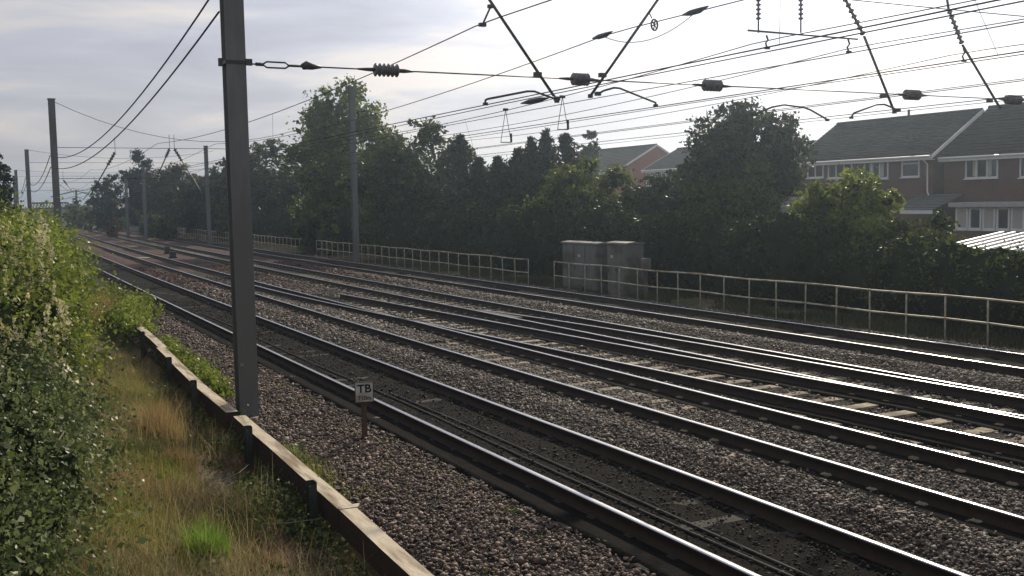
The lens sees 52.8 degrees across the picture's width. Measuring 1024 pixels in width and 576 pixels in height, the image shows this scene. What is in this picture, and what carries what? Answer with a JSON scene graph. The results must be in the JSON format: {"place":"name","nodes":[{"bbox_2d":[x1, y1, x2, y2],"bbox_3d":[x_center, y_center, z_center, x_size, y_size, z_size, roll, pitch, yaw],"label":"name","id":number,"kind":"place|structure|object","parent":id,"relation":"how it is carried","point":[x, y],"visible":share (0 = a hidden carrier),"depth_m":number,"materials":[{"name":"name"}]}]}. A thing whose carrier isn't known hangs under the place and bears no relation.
{"place":"outdoors","nodes":[
{"label":"outdoors","id":0,"kind":"place"},
{"bbox_2d":[94,367,208,449],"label":"grass","id":1,"kind":"structure","parent":0,"point":[129,394],"depth_m":19.02,"materials":[{"name":"green plant"}]},
{"bbox_2d":[149,465,260,531],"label":"grass","id":2,"kind":"structure","parent":0,"point":[218,487],"depth_m":12.43,"materials":[{"name":"green plant"}]},
{"bbox_2d":[0,0,1023,210],"label":"sky","id":3,"kind":"structure","parent":0,"point":[96,58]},
{"bbox_2d":[20,214,1023,575],"bbox_3d":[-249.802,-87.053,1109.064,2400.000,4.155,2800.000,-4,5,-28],"label":"ground","id":4,"kind":"structure","parent":0,"point":[148,362],"depth_m":26.22,"materials":[{"name":"soil"}]},
{"bbox_2d":[0,153,17,202],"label":"pine tree","id":5,"kind":"object","parent":4,"relation":"on","point":[5,175],"visible":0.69,"depth_m":62.29,"materials":[{"name":"green plant"}]},
{"bbox_2d":[47,98,60,231],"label":"steel mast","id":6,"kind":"object","parent":4,"relation":"on","point":[53,149],"visible":0.59,"depth_m":48.45,"materials":[{"name":"grey metal"}]},
{"bbox_2d":[51,11,219,168],"bbox_3d":[-13.135,-4.798,32.325,0.030,1.478,36.702,-4,5,-28],"label":"feeder cable","id":7,"kind":"object","parent":6,"relation":"attached to","point":[198,39],"visible":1,"depth_m":20.79,"materials":[{"name":"black metal"}]},
{"bbox_2d":[51,102,351,196],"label":"head span","id":8,"kind":"object","parent":6,"relation":"attached to","point":[166,155],"visible":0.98,"depth_m":50.91,"materials":[{"name":"black metal"}]},
{"bbox_2d":[0,192,126,332],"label":"green shrub","id":9,"kind":"object","parent":4,"relation":"on","point":[64,236],"visible":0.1,"depth_m":30.27,"materials":[{"name":"green plant"}]},
{"bbox_2d":[0,190,134,413],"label":"flowering shrub","id":10,"kind":"object","parent":4,"relation":"on","point":[40,280],"visible":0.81,"depth_m":17.31,"materials":[{"name":"green plant"}]},
{"bbox_2d":[61,197,86,228],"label":"bush","id":11,"kind":"object","parent":4,"relation":"on","point":[72,209],"visible":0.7,"depth_m":174.47,"materials":[{"name":"green plant"}]},
{"bbox_2d":[0,303,183,575],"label":"bramble bush","id":12,"kind":"object","parent":4,"relation":"on","point":[41,489],"visible":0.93,"depth_m":9.91,"materials":[{"name":"green plant"}]},
{"bbox_2d":[86,173,126,231],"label":"dark tree","id":13,"kind":"object","parent":4,"relation":"on","point":[107,205],"visible":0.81,"depth_m":139.26,"materials":[{"name":"green plant"}]},
{"bbox_2d":[95,273,165,345],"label":"weeds","id":14,"kind":"object","parent":4,"relation":"on","point":[138,310],"visible":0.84,"depth_m":31.19,"materials":[{"name":"green plant"}]},
{"bbox_2d":[115,148,156,233],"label":"pine tree","id":15,"kind":"object","parent":4,"relation":"on","point":[135,198],"visible":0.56,"depth_m":129.61,"materials":[{"name":"green plant"}]},
{"bbox_2d":[74,473,216,561],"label":"grass","id":16,"kind":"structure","parent":4,"relation":"on","point":[126,517],"depth_m":10.56,"materials":[{"name":"green plant"}]},
{"bbox_2d":[80,426,219,516],"bbox_3d":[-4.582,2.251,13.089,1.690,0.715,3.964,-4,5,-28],"label":"grass","id":17,"kind":"structure","parent":4,"relation":"on","point":[165,466],"depth_m":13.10,"materials":[{"name":"green plant"}]},
{"bbox_2d":[117,378,192,447],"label":"grass","id":18,"kind":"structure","parent":4,"relation":"on","point":[163,417],"depth_m":15.82,"materials":[{"name":"beige plant"}]},
{"bbox_2d":[152,209,179,239],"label":"bush","id":19,"kind":"object","parent":4,"relation":"on","point":[163,228],"visible":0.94,"depth_m":107.02,"materials":[{"name":"green plant"}]},
{"bbox_2d":[135,161,201,235],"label":"autumn tree","id":20,"kind":"object","parent":4,"relation":"on","point":[158,201],"visible":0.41,"depth_m":119.33,"materials":[{"name":"green plant"}]},
{"bbox_2d":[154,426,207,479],"bbox_3d":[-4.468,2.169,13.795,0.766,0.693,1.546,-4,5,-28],"label":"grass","id":21,"kind":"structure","parent":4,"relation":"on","point":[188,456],"depth_m":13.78,"materials":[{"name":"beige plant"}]},
{"bbox_2d":[145,331,234,398],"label":"weeds","id":22,"kind":"object","parent":4,"relation":"on","point":[205,373],"visible":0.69,"depth_m":21.08,"materials":[{"name":"green plant"}]},
{"bbox_2d":[170,165,223,239],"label":"dark tree","id":23,"kind":"object","parent":4,"relation":"on","point":[192,215],"visible":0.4,"depth_m":107.85,"materials":[{"name":"green plant"}]},
{"bbox_2d":[164,505,243,562],"bbox_3d":[-3.063,2.459,10.101,0.909,0.589,1.013,0,5,9],"label":"grass tuft","id":24,"kind":"object","parent":4,"relation":"on","point":[209,535],"visible":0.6,"depth_m":10.15,"materials":[{"name":"green plant"}]},
{"bbox_2d":[204,146,211,244],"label":"steel mast","id":25,"kind":"object","parent":4,"relation":"on","point":[208,215],"visible":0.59,"depth_m":90.63,"materials":[{"name":"grey metal"}]},
{"bbox_2d":[43,345,386,575],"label":"grass","id":26,"kind":"structure","parent":4,"relation":"on","point":[185,563],"depth_m":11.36,"materials":[{"name":"green plant"}]},
{"bbox_2d":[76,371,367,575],"bbox_3d":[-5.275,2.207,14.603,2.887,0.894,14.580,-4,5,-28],"label":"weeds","id":27,"kind":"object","parent":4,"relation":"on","point":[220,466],"visible":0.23,"depth_m":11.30,"materials":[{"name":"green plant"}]},
{"bbox_2d":[187,439,260,489],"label":"grass","id":28,"kind":"structure","parent":4,"relation":"on","point":[228,459],"depth_m":14.48,"materials":[{"name":"green plant"}]},
{"bbox_2d":[198,156,256,240],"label":"dark tree","id":29,"kind":"object","parent":4,"relation":"on","point":[220,192],"visible":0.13,"depth_m":101.75,"materials":[{"name":"green plant"}]},
{"bbox_2d":[185,208,302,245],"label":"hedge","id":30,"kind":"object","parent":4,"relation":"on","point":[276,225],"visible":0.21,"depth_m":89.32,"materials":[{"name":"green plant"}]},
{"bbox_2d":[244,425,253,474],"bbox_3d":[-3.657,2.315,14.345,0.091,0.800,0.110,-4,5,-28],"label":"edging stake","id":31,"kind":"object","parent":4,"relation":"on","point":[248,442],"visible":0.64,"depth_m":14.30,"materials":[{"name":"grey wood"}]},
{"bbox_2d":[140,371,361,565],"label":"weeds","id":32,"kind":"object","parent":4,"relation":"on","point":[299,511],"visible":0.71,"depth_m":12.36,"materials":[{"name":"green plant"}]},
{"bbox_2d":[249,138,294,214],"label":"light tree","id":33,"kind":"object","parent":4,"relation":"on","point":[261,193],"visible":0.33,"depth_m":100.75,"materials":[{"name":"green plant"}]},
{"bbox_2d":[200,516,356,575],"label":"grass","id":34,"kind":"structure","parent":4,"relation":"on","point":[292,550],"depth_m":10.58,"materials":[{"name":"green plant"}]},
{"bbox_2d":[252,162,312,221],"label":"dark tree","id":35,"kind":"object","parent":4,"relation":"on","point":[277,202],"visible":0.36,"depth_m":96.04,"materials":[{"name":"green plant"}]},
{"bbox_2d":[306,479,318,540],"bbox_3d":[-2.213,2.534,11.440,0.091,0.800,0.110,-4,5,-28],"label":"edging stake","id":36,"kind":"object","parent":4,"relation":"on","point":[311,498],"visible":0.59,"depth_m":11.39,"materials":[{"name":"grey metal"}]},
{"bbox_2d":[290,204,340,255],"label":"bush","id":37,"kind":"object","parent":4,"relation":"on","point":[315,227],"visible":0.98,"depth_m":69.20,"materials":[{"name":"green plant"}]},
{"bbox_2d":[265,438,365,510],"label":"grass","id":38,"kind":"structure","parent":4,"relation":"on","point":[314,469],"depth_m":13.15,"materials":[{"name":"green plant"}]},
{"bbox_2d":[278,73,407,220],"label":"tall tree","id":39,"kind":"object","parent":4,"relation":"on","point":[327,191],"visible":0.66,"depth_m":76.21,"materials":[{"name":"green plant"}]},
{"bbox_2d":[347,86,359,261],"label":"steel mast","id":40,"kind":"object","parent":4,"relation":"on","point":[353,175],"visible":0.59,"depth_m":59.27,"materials":[{"name":"grey metal"}]},
{"bbox_2d":[292,205,454,264],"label":"hedge","id":41,"kind":"object","parent":4,"relation":"on","point":[408,228],"visible":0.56,"depth_m":61.81,"materials":[{"name":"green plant"}]},
{"bbox_2d":[338,507,433,575],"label":"timber edging","id":42,"kind":"object","parent":4,"relation":"on","point":[358,529],"visible":1,"depth_m":9.85,"materials":[{"name":"wood"}]},
{"bbox_2d":[334,116,477,256],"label":"broad tree","id":43,"kind":"object","parent":4,"relation":"on","point":[394,189],"visible":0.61,"depth_m":64.93,"materials":[{"name":"green plant"}]},
{"bbox_2d":[420,133,492,214],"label":"conifer","id":44,"kind":"object","parent":4,"relation":"on","point":[461,172],"visible":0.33,"depth_m":62.80,"materials":[{"name":"green plant"}]},
{"bbox_2d":[425,156,492,247],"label":"conifer","id":45,"kind":"object","parent":4,"relation":"on","point":[476,178],"visible":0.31,"depth_m":58.45,"materials":[{"name":"green plant"}]},
{"bbox_2d":[471,155,516,208],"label":"conifer","id":46,"kind":"object","parent":4,"relation":"on","point":[496,169],"visible":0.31,"depth_m":58.41,"materials":[{"name":"green plant"}]},
{"bbox_2d":[485,146,525,207],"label":"conifer","id":47,"kind":"object","parent":4,"relation":"on","point":[511,171],"visible":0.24,"depth_m":58.19,"materials":[{"name":"green plant"}]},
{"bbox_2d":[502,136,548,209],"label":"conifer","id":48,"kind":"object","parent":4,"relation":"on","point":[529,168],"visible":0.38,"depth_m":57.07,"materials":[{"name":"green plant"}]},
{"bbox_2d":[441,198,621,278],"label":"hedge","id":49,"kind":"object","parent":4,"relation":"on","point":[480,228],"visible":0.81,"depth_m":47.30,"materials":[{"name":"green plant"}]},
{"bbox_2d":[516,127,560,203],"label":"conifer","id":50,"kind":"object","parent":4,"relation":"on","point":[543,145],"visible":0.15,"depth_m":57.53,"materials":[{"name":"green plant"}]},
{"bbox_2d":[523,132,598,209],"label":"conifer","id":51,"kind":"object","parent":4,"relation":"on","point":[567,154],"visible":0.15,"depth_m":55.74,"materials":[{"name":"green plant"}]},
{"bbox_2d":[515,155,639,228],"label":"round bush","id":52,"kind":"object","parent":4,"relation":"on","point":[573,188],"visible":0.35,"depth_m":47.16,"materials":[{"name":"green plant"}]},
{"bbox_2d":[561,240,607,292],"bbox_3d":[2.931,-0.845,39.742,0.850,1.927,2.664,-4,5,-28],"label":"relay cabinet","id":53,"kind":"object","parent":4,"relation":"on","point":[586,252],"visible":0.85,"depth_m":39.15,"materials":[{"name":"metal"}]},
{"bbox_2d":[576,130,601,189],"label":"tree","id":54,"kind":"object","parent":4,"relation":"on","point":[593,149],"visible":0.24,"depth_m":77.69,"materials":[{"name":"green plant"}]},
{"bbox_2d":[572,144,669,196],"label":"brick house","id":55,"kind":"structure","parent":4,"relation":"on","point":[638,158],"depth_m":109.34,"materials":[{"name":"grey tile"}]},
{"bbox_2d":[605,241,645,296],"bbox_3d":[4.126,-0.705,37.489,0.850,1.985,1.344,-4,5,-28],"label":"relay cabinet","id":56,"kind":"object","parent":4,"relation":"on","point":[628,254],"visible":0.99,"depth_m":37.01,"materials":[{"name":"metal"}]},
{"bbox_2d":[610,172,690,217],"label":"dark bush","id":57,"kind":"object","parent":4,"relation":"on","point":[644,200],"visible":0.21,"depth_m":45.26,"materials":[{"name":"green plant"}]},
{"bbox_2d":[360,256,1023,349],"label":"grass","id":58,"kind":"structure","parent":4,"relation":"on","point":[828,316],"depth_m":29.60,"materials":[{"name":"green plant"}]},
{"bbox_2d":[641,147,753,196],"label":"brick house","id":59,"kind":"structure","parent":4,"relation":"on","point":[671,160],"depth_m":97.86,"materials":[{"name":"tile"}]},
{"bbox_2d":[594,203,859,313],"bbox_3d":[7.079,-0.905,35.505,3.544,4.061,13.843,-4,5,-28],"label":"hedge","id":60,"kind":"object","parent":4,"relation":"on","point":[784,246],"visible":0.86,"depth_m":33.49,"materials":[{"name":"green plant"}]},
{"bbox_2d":[673,155,787,224],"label":"garden bush","id":61,"kind":"object","parent":4,"relation":"on","point":[723,199],"visible":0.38,"depth_m":40.03,"materials":[{"name":"green plant"}]},
{"bbox_2d":[667,96,818,213],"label":"dense tree","id":62,"kind":"object","parent":4,"relation":"on","point":[723,152],"visible":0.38,"depth_m":42.98,"materials":[{"name":"green plant"}]},
{"bbox_2d":[781,162,908,246],"bbox_3d":[10.515,-1.668,32.581,4.178,4.624,4.471,-4,5,-28],"label":"sunlit bush","id":63,"kind":"object","parent":4,"relation":"on","point":[825,205],"visible":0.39,"depth_m":32.02,"materials":[{"name":"green plant"}]},
{"bbox_2d":[793,108,984,227],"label":"brick house","id":64,"kind":"structure","parent":4,"relation":"on","point":[902,154],"depth_m":57.23,"materials":[{"name":"tile"}]},
{"bbox_2d":[862,162,889,179],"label":"window","id":65,"kind":"structure","parent":64,"relation":"in","point":[882,169],"depth_m":57.15,"materials":[{"name":"white plastic"}]},
{"bbox_2d":[814,231,1023,336],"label":"hedge","id":66,"kind":"object","parent":4,"relation":"on","point":[910,263],"visible":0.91,"depth_m":26.71,"materials":[{"name":"green plant"}]},
{"bbox_2d":[872,208,966,245],"bbox_3d":[11.887,-0.712,29.984,3.287,3.212,2.978,-2,5,-10],"label":"trailing bush","id":67,"kind":"object","parent":4,"relation":"on","point":[939,222],"visible":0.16,"depth_m":29.84,"materials":[{"name":"green plant"}]},
{"bbox_2d":[890,194,963,237],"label":"house porch","id":68,"kind":"object","parent":4,"relation":"on","point":[924,204],"visible":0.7,"depth_m":52.68,"materials":[{"name":"grey brick"}]},
{"bbox_2d":[937,102,1023,229],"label":"brick house","id":69,"kind":"structure","parent":4,"relation":"on","point":[981,157],"depth_m":52.40,"materials":[{"name":"brown tile"}]},
{"bbox_2d":[963,159,998,179],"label":"window","id":70,"kind":"structure","parent":69,"relation":"in","point":[976,169],"depth_m":51.96,"materials":[{"name":"white plastic"}]},
{"bbox_2d":[948,202,1023,241],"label":"garden room","id":71,"kind":"object","parent":4,"relation":"on","point":[977,219],"visible":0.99,"depth_m":49.37,"materials":[{"name":"white brick"}]},
{"bbox_2d":[981,207,996,230],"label":"window","id":72,"kind":"structure","parent":71,"relation":"in","point":[988,213],"depth_m":49.31,"materials":[{"name":"white plastic"}]},
{"bbox_2d":[995,207,1010,230],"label":"window","id":73,"kind":"structure","parent":71,"relation":"in","point":[1003,214],"depth_m":48.64,"materials":[{"name":"white plastic"}]},
{"bbox_2d":[1008,207,1023,231],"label":"garage door","id":74,"kind":"structure","parent":71,"relation":"in","point":[1017,213],"depth_m":47.99,"materials":[{"name":"white plastic"}]},
{"bbox_2d":[959,231,1023,252],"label":"carport","id":75,"kind":"object","parent":4,"relation":"on","point":[994,240],"visible":0.41,"depth_m":32.19,"materials":[{"name":"white plastic"}]},
{"bbox_2d":[45,220,1023,575],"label":"ballast ground","id":76,"kind":"structure","parent":0,"point":[259,258],"depth_m":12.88,"materials":[{"name":"grey gravel"}]},
{"bbox_2d":[156,347,237,428],"bbox_3d":[-6.170,1.757,19.664,0.229,0.270,8.412,-3,5,-26],"label":"timber edging","id":77,"kind":"object","parent":76,"relation":"on","point":[223,412],"visible":0.85,"depth_m":17.78,"materials":[{"name":"wood"}]},
{"bbox_2d":[218,0,259,417],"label":"steel mast","id":78,"kind":"object","parent":76,"relation":"on","point":[233,62],"visible":0.86,"depth_m":16.33,"materials":[{"name":"grey metal"}]},
{"bbox_2d":[252,0,1023,120],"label":"headspan","id":79,"kind":"object","parent":78,"relation":"attached to","point":[392,70],"visible":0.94,"depth_m":20.10,"materials":[{"name":"metal"}]},
{"bbox_2d":[62,0,780,183],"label":"catenary wire","id":80,"kind":"object","parent":79,"relation":"hanging from","point":[372,73],"visible":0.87,"depth_m":21.50,"materials":[{"name":"black metal"}]},
{"bbox_2d":[45,0,1000,200],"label":"contact wire","id":81,"kind":"object","parent":79,"relation":"hanging from","point":[665,68],"visible":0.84,"depth_m":12.78,"materials":[{"name":"black metal"}]},
{"bbox_2d":[63,0,997,191],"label":"catenary wire","id":82,"kind":"object","parent":79,"relation":"hanging from","point":[695,11],"visible":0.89,"depth_m":19.65,"materials":[{"name":"black metal"}]},
{"bbox_2d":[93,0,976,191],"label":"catenary wire","id":83,"kind":"object","parent":79,"relation":"hanging from","point":[671,67],"visible":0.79,"depth_m":22.23,"materials":[{"name":"black metal"}]},
{"bbox_2d":[89,78,1023,198],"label":"contact wire","id":84,"kind":"object","parent":83,"relation":"hanging from","point":[689,120],"visible":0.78,"depth_m":22.77,"materials":[{"name":"black metal"}]},
{"bbox_2d":[63,0,1023,195],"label":"contact wire","id":85,"kind":"object","parent":79,"relation":"hanging from","point":[535,100],"visible":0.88,"depth_m":14.38,"materials":[{"name":"black metal"}]},
{"bbox_2d":[64,51,1023,200],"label":"contact wire","id":86,"kind":"object","parent":79,"relation":"hanging from","point":[682,102],"visible":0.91,"depth_m":18.18,"materials":[{"name":"black metal"}]},
{"bbox_2d":[71,21,1023,195],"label":"contact wire","id":87,"kind":"object","parent":79,"relation":"hanging from","point":[685,82],"visible":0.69,"depth_m":15.06,"materials":[{"name":"black metal"}]},
{"bbox_2d":[87,80,1023,199],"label":"contact wire","id":88,"kind":"object","parent":79,"relation":"hanging from","point":[693,121],"visible":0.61,"depth_m":24.97,"materials":[{"name":"black metal"}]},
{"bbox_2d":[124,44,1023,191],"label":"catenary wire","id":89,"kind":"object","parent":79,"relation":"hanging from","point":[712,104],"visible":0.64,"depth_m":31.08,"materials":[{"name":"black metal"}]},
{"bbox_2d":[140,95,1023,193],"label":"contact wire","id":90,"kind":"object","parent":79,"relation":"hanging from","point":[701,130],"visible":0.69,"depth_m":25.95,"materials":[{"name":"black metal"}]},
{"bbox_2d":[145,19,1023,181],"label":"catenary wire","id":91,"kind":"object","parent":79,"relation":"hanging from","point":[695,86],"visible":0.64,"depth_m":25.50,"materials":[{"name":"black metal"}]},
{"bbox_2d":[233,415,350,532],"bbox_3d":[-2.959,2.270,13.361,0.192,0.270,5.488,-3,5,-26],"label":"timber edging","id":92,"kind":"object","parent":76,"relation":"on","point":[279,456],"visible":0.87,"depth_m":12.78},
{"bbox_2d":[354,381,373,437],"bbox_3d":[-2.131,1.817,14.909,0.271,0.946,0.077,-2,5,-16],"label":"marker sign","id":93,"kind":"object","parent":76,"relation":"on","point":[364,393],"visible":0.99,"depth_m":14.87,"materials":[{"name":"white metal"}]},
{"bbox_2d":[225,379,554,575],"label":"weeds","id":94,"kind":"object","parent":76,"relation":"on","point":[509,511],"visible":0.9,"depth_m":12.27,"materials":[{"name":"green plant"}]},
{"bbox_2d":[316,240,528,284],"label":"tube railing","id":95,"kind":"object","parent":76,"relation":"on","point":[404,258],"visible":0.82,"depth_m":50.02,"materials":[{"name":"metal"}]},
{"bbox_2d":[77,246,970,575],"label":"railway track","id":96,"kind":"structure","parent":76,"relation":"on","point":[651,546],"depth_m":12.43,"materials":[{"name":"metal"}]},
{"bbox_2d":[199,312,792,575],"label":"track cable","id":97,"kind":"object","parent":96,"relation":"on","point":[668,522],"visible":0.88,"depth_m":12.00,"materials":[{"name":"black rubber"}]},
{"bbox_2d":[390,393,810,575],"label":"track cable","id":98,"kind":"object","parent":96,"relation":"on","point":[675,517],"visible":0.99,"depth_m":11.54,"materials":[{"name":"black rubber"}]},
{"bbox_2d":[64,228,1023,544],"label":"railway track","id":99,"kind":"structure","parent":76,"relation":"on","point":[994,522],"depth_m":15.13,"materials":[{"name":"grey metal"}]},
{"bbox_2d":[81,228,1023,435],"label":"railway track","id":100,"kind":"structure","parent":76,"relation":"on","point":[310,276],"depth_m":26.69,"materials":[{"name":"grey metal"}]},
{"bbox_2d":[94,225,1023,378],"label":"railway track","id":101,"kind":"structure","parent":76,"relation":"on","point":[989,362],"depth_m":27.08,"materials":[{"name":"grey metal"}]},
{"bbox_2d":[254,285,1023,466],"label":"crossover","id":102,"kind":"object","parent":76,"relation":"on","point":[971,442],"visible":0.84,"depth_m":18.54,"materials":[{"name":"metal"}]},
{"bbox_2d":[553,261,1023,346],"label":"tube railing","id":103,"kind":"object","parent":76,"relation":"on","point":[945,318],"visible":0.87,"depth_m":27.55,"materials":[{"name":"metal"}]},
{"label":"steel mast","id":104,"kind":"object","parent":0,"visible":0},
{"bbox_2d":[80,54,1023,197],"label":"contact wire","id":105,"kind":"object","parent":104,"relation":"attached to","point":[690,103],"visible":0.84,"depth_m":19.21,"materials":[{"name":"black metal"}]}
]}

